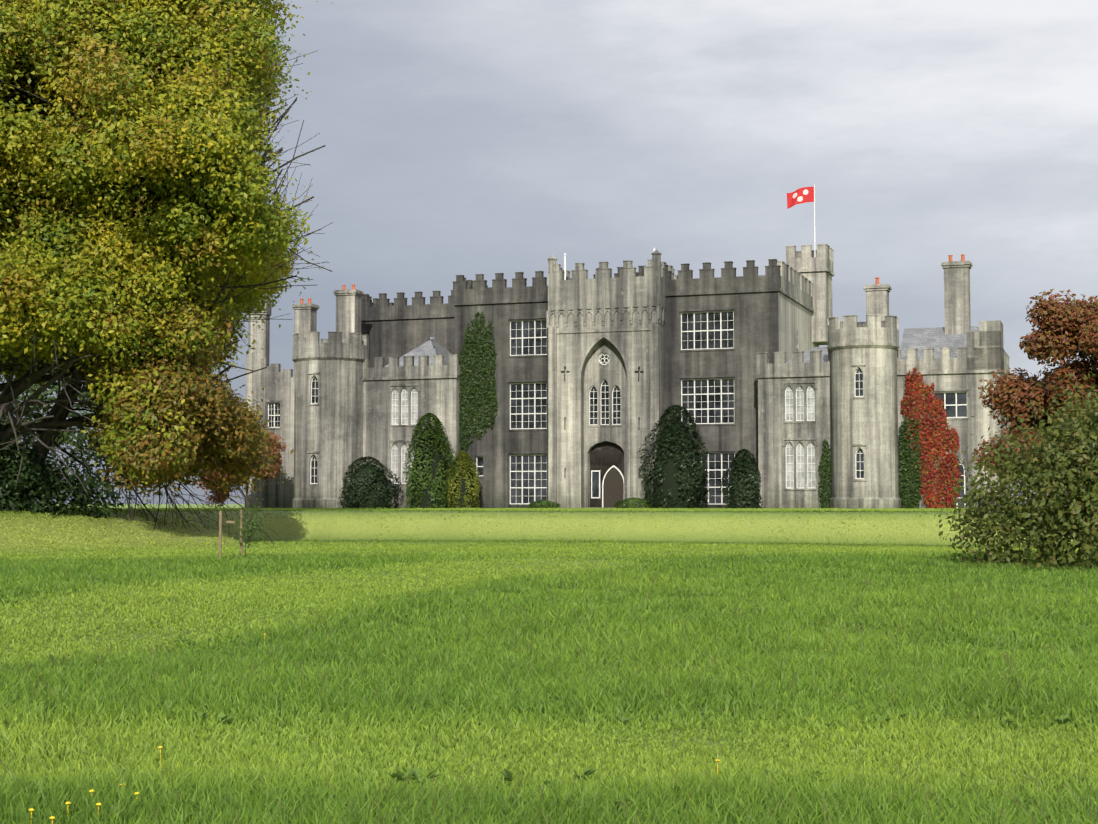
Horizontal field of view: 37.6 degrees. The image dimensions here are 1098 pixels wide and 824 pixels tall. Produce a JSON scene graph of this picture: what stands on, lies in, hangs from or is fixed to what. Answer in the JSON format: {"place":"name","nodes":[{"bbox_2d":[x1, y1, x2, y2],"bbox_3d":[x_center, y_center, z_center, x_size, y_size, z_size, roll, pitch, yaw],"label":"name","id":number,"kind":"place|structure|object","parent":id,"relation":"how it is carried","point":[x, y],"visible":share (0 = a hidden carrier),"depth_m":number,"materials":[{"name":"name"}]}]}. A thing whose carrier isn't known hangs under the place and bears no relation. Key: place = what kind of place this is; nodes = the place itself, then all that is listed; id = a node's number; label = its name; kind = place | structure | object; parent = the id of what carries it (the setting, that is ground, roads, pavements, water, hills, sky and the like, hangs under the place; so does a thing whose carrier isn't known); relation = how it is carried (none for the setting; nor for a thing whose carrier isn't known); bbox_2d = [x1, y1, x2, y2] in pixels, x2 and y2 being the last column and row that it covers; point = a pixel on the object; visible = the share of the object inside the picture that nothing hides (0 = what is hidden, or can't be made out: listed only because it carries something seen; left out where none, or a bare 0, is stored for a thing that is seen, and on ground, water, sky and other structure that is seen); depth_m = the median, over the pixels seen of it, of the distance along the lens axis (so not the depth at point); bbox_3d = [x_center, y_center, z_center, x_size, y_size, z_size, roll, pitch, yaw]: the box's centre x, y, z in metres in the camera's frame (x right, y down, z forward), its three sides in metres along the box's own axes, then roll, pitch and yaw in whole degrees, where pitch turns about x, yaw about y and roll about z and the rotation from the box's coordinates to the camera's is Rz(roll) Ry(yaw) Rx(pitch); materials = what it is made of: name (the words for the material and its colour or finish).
{"place":"outdoors","nodes":[
{"label":"outdoors","id":0,"kind":"place"},
{"bbox_2d":[294,360,362,497],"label":"tower","id":1,"kind":"structure","parent":0,"point":[329,427],"depth_m":144.65,"materials":[{"name":"stone"}]},
{"bbox_2d":[0,504,1097,823],"bbox_3d":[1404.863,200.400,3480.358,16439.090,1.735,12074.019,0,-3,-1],"label":"ground","id":2,"kind":"structure","parent":0,"point":[702,528],"depth_m":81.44,"materials":[{"name":"green plant"}]},
{"bbox_2d":[0,429,138,520],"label":"undergrowth","id":3,"kind":"object","parent":2,"relation":"on","point":[45,492],"visible":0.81,"depth_m":80.11,"materials":[{"name":"green plant"}]},
{"bbox_2d":[0,371,164,502],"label":"trees","id":4,"kind":"object","parent":2,"relation":"on","point":[62,437],"visible":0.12,"depth_m":129.47,"materials":[{"name":"green plant"}]},
{"bbox_2d":[6,275,293,522],"bbox_3d":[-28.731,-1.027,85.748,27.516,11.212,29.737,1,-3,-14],"label":"tree leaves","id":5,"kind":"object","parent":2,"relation":"on","point":[248,436],"visible":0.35,"depth_m":77.29,"materials":[{"name":"green plant"}]},
{"bbox_2d":[0,0,332,542],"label":"tree","id":6,"kind":"object","parent":2,"relation":"on","point":[53,423],"visible":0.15,"depth_m":79.76,"materials":[{"name":"brown plant"}]},
{"bbox_2d":[0,0,333,506],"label":"foliage","id":7,"kind":"object","parent":2,"relation":"on","point":[133,268],"visible":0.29,"depth_m":74.58,"materials":[{"name":"green plant"}]},
{"bbox_2d":[219,509,242,558],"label":"stakes","id":8,"kind":"object","parent":2,"relation":"on","point":[220,534],"visible":0.85,"depth_m":54.40,"materials":[{"name":"brown wood"}]},
{"bbox_2d":[196,431,286,507],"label":"tree","id":9,"kind":"object","parent":2,"relation":"on","point":[223,497],"depth_m":144.10,"materials":[{"name":"brown plant"}]},
{"bbox_2d":[232,498,270,555],"bbox_3d":[-10.342,3.979,55.998,1.484,2.254,1.854,0,-3,-1],"label":"sapling","id":10,"kind":"object","parent":2,"relation":"on","point":[255,526],"depth_m":55.80,"materials":[{"name":"green plant"}]},
{"bbox_2d":[244,389,293,507],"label":"wall","id":11,"kind":"structure","parent":2,"relation":"on","point":[279,495],"depth_m":151.40,"materials":[{"name":"stone"}]},
{"bbox_2d":[246,299,294,390],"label":"parapet","id":12,"kind":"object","parent":11,"relation":"on","point":[272,377],"visible":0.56,"depth_m":152.83,"materials":[{"name":"stone"}]},
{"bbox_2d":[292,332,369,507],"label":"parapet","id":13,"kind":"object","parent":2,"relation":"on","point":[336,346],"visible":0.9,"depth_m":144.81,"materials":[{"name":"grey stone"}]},
{"bbox_2d":[336,456,401,507],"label":"yew","id":14,"kind":"object","parent":2,"relation":"on","point":[347,483],"depth_m":141.90,"materials":[{"name":"green plant"}]},
{"bbox_2d":[361,290,454,367],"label":"back block","id":15,"kind":"structure","parent":2,"relation":"on","point":[399,327],"depth_m":156.58,"materials":[{"name":"stone"}]},
{"bbox_2d":[363,375,460,507],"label":"wing","id":16,"kind":"structure","parent":2,"relation":"on","point":[439,398],"depth_m":145.11,"materials":[{"name":"grey stone"}]},
{"bbox_2d":[362,354,461,380],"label":"wing parapet","id":17,"kind":"object","parent":16,"relation":"on","point":[423,369],"visible":0.56,"depth_m":145.03,"materials":[{"name":"stone"}]},
{"bbox_2d":[29,566,825,823],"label":"dandelions","id":18,"kind":"object","parent":2,"relation":"on","point":[52,818],"visible":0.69,"depth_m":9.56,"materials":[{"name":"yellow plant"}]},
{"bbox_2d":[403,413,457,507],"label":"bush","id":19,"kind":"object","parent":2,"relation":"on","point":[420,424],"depth_m":140.70,"materials":[{"name":"green plant"}]},
{"bbox_2d":[446,451,480,507],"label":"shrub","id":20,"kind":"object","parent":2,"relation":"on","point":[476,483],"depth_m":140.70,"materials":[{"name":"plant"}]},
{"bbox_2d":[527,500,559,507],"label":"bush","id":21,"kind":"object","parent":2,"relation":"on","point":[544,504],"visible":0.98,"depth_m":138.34,"materials":[{"name":"green plant"}]},
{"bbox_2d":[0,575,1097,823],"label":"weeds","id":22,"kind":"object","parent":2,"relation":"on","point":[416,773],"visible":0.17,"depth_m":14.42,"materials":[{"name":"green plant"}]},
{"bbox_2d":[584,339,626,507],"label":"arched entrance recess","id":23,"kind":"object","parent":2,"relation":"on","point":[612,373],"depth_m":138.93,"materials":[{"name":"stone"}]},
{"bbox_2d":[590,442,623,507],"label":"doors","id":24,"kind":"structure","parent":23,"relation":"attached to","point":[613,488],"depth_m":138.81,"materials":[{"name":"brown wood"}]},
{"bbox_2d":[455,291,797,507],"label":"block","id":25,"kind":"structure","parent":2,"relation":"on","point":[756,322],"depth_m":138.22,"materials":[{"name":"stone"}]},
{"bbox_2d":[459,312,497,459],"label":"ivy","id":26,"kind":"object","parent":25,"relation":"attached to","point":[479,349],"visible":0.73,"depth_m":143.79,"materials":[{"name":"green plant"}]},
{"bbox_2d":[265,350,817,489],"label":"trim","id":27,"kind":"structure","parent":25,"relation":"attached to","point":[783,383],"depth_m":144.12,"materials":[{"name":"stone"}]},
{"bbox_2d":[473,307,736,505],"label":"trim","id":28,"kind":"structure","parent":25,"relation":"attached to","point":[507,381],"depth_m":141.38,"materials":[{"name":"stone"}]},
{"bbox_2d":[550,306,664,507],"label":"gate tower","id":29,"kind":"structure","parent":25,"relation":"on","point":[634,346],"depth_m":138.43,"materials":[{"name":"grey stone"}]},
{"bbox_2d":[547,249,677,327],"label":"battlements","id":30,"kind":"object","parent":29,"relation":"on","point":[601,291],"depth_m":138.28,"materials":[{"name":"grey stone"}]},
{"bbox_2d":[564,248,654,279],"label":"gate pinnacles","id":31,"kind":"object","parent":30,"relation":"on","point":[565,265],"visible":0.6,"depth_m":140.31,"materials":[{"name":"grey stone"}]},
{"bbox_2d":[452,259,780,305],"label":"parapet","id":32,"kind":"structure","parent":25,"relation":"on","point":[478,291],"depth_m":138.39,"materials":[{"name":"stone"}]},
{"bbox_2d":[268,311,967,507],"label":"white frames","id":33,"kind":"structure","parent":25,"relation":"attached to","point":[605,418],"depth_m":138.63,"materials":[{"name":"paint"}]},
{"bbox_2d":[269,312,966,508],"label":"window panes","id":34,"kind":"object","parent":33,"relation":"on","point":[687,400],"visible":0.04,"depth_m":138.30,"materials":[{"name":"grey glass"}]},
{"bbox_2d":[385,326,978,366],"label":"roofs","id":35,"kind":"structure","parent":25,"relation":"on","point":[935,338],"depth_m":133.70,"materials":[{"name":"stone"}]},
{"bbox_2d":[778,291,818,361],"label":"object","id":36,"kind":"object","parent":25,"relation":"on","point":[794,316],"visible":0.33,"depth_m":141.25,"materials":[{"name":"stone"}]},
{"bbox_2d":[777,261,813,311],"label":"parapet","id":37,"kind":"structure","parent":36,"relation":"on","point":[796,287],"depth_m":142.25,"materials":[{"name":"stone"}]},
{"bbox_2d":[785,244,833,344],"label":"flag tower","id":38,"kind":"structure","parent":25,"relation":"on","point":[817,271],"depth_m":150.34,"materials":[{"name":"grey stone"}]},
{"bbox_2d":[814,185,815,256],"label":"flag pole","id":39,"kind":"object","parent":38,"relation":"on","point":[814,223],"visible":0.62,"depth_m":151.84,"materials":[{"name":"white metal"}]},
{"bbox_2d":[787,187,813,208],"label":"flag","id":40,"kind":"object","parent":39,"relation":"attached to","point":[801,195],"visible":1,"depth_m":152.35,"materials":[{"name":"fabric"}]},
{"bbox_2d":[614,497,651,507],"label":"bush","id":41,"kind":"object","parent":2,"relation":"on","point":[633,503],"visible":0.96,"depth_m":133.53,"materials":[{"name":"green plant"}]},
{"bbox_2d":[637,405,710,508],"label":"yew","id":42,"kind":"object","parent":2,"relation":"on","point":[694,433],"depth_m":132.57,"materials":[{"name":"green plant"}]},
{"bbox_2d":[720,449,763,508],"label":"yew","id":43,"kind":"object","parent":2,"relation":"on","point":[751,461],"depth_m":129.13,"materials":[{"name":"green plant"}]},
{"bbox_2d":[548,322,971,507],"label":"trim","id":44,"kind":"structure","parent":2,"relation":"on","point":[655,329],"depth_m":138.02,"materials":[{"name":"stone"}]},
{"bbox_2d":[758,376,830,508],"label":"wing","id":45,"kind":"structure","parent":2,"relation":"on","point":[774,429],"depth_m":130.97,"materials":[{"name":"grey stone"}]},
{"bbox_2d":[392,386,814,487],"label":"arched windows","id":46,"kind":"structure","parent":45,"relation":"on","point":[800,471],"depth_m":131.08,"materials":[{"name":"grey glass"}]},
{"bbox_2d":[756,350,829,377],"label":"wing parapet","id":47,"kind":"object","parent":45,"relation":"on","point":[798,367],"visible":0.9,"depth_m":131.05,"materials":[{"name":"stone"}]},
{"bbox_2d":[817,440,831,507],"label":"ivy","id":48,"kind":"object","parent":2,"relation":"on","point":[826,454],"depth_m":129.58,"materials":[{"name":"green plant"}]},
{"bbox_2d":[827,314,900,508],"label":"battlements","id":49,"kind":"object","parent":2,"relation":"on","point":[851,332],"visible":0.92,"depth_m":126.90,"materials":[{"name":"grey stone"}]},
{"bbox_2d":[897,372,1010,508],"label":"wall","id":50,"kind":"structure","parent":2,"relation":"on","point":[979,423],"depth_m":127.77,"materials":[{"name":"stone"}]},
{"bbox_2d":[292,261,972,376],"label":"chimneys","id":51,"kind":"object","parent":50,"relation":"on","point":[957,313],"visible":0.56,"depth_m":133.46,"materials":[{"name":"stone"}]},
{"bbox_2d":[300,254,964,303],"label":"chimney pots","id":52,"kind":"object","parent":51,"relation":"on","point":[876,278],"visible":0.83,"depth_m":134.13,"materials":[{"name":"ceramic"}]},
{"bbox_2d":[898,414,922,508],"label":"ivy creeper","id":53,"kind":"object","parent":50,"relation":"attached to","point":[907,459],"visible":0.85,"depth_m":128.74,"materials":[{"name":"green plant"}]},
{"bbox_2d":[900,367,960,508],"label":"red creeper","id":54,"kind":"object","parent":50,"relation":"attached to","point":[950,437],"visible":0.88,"depth_m":128.30,"materials":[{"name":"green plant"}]},
{"bbox_2d":[897,320,1009,377],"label":"parapet","id":55,"kind":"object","parent":50,"relation":"on","point":[983,351],"visible":0.98,"depth_m":127.99,"materials":[{"name":"stone"}]},
{"bbox_2d":[932,354,1097,571],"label":"bush","id":56,"kind":"object","parent":2,"relation":"on","point":[1069,498],"depth_m":49.65,"materials":[{"name":"green plant"}]},
{"bbox_2d":[972,289,1097,483],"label":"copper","id":57,"kind":"object","parent":2,"relation":"on","point":[1084,330],"depth_m":86.91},
{"bbox_2d":[0,0,1097,503],"label":"sky","id":58,"kind":"structure","parent":0,"point":[468,138],"materials":[{"name":"grey"}]},
{"bbox_2d":[830,348,898,496],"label":"tower","id":59,"kind":"structure","parent":0,"point":[870,419],"depth_m":126.78,"materials":[{"name":"stone"}]}
]}

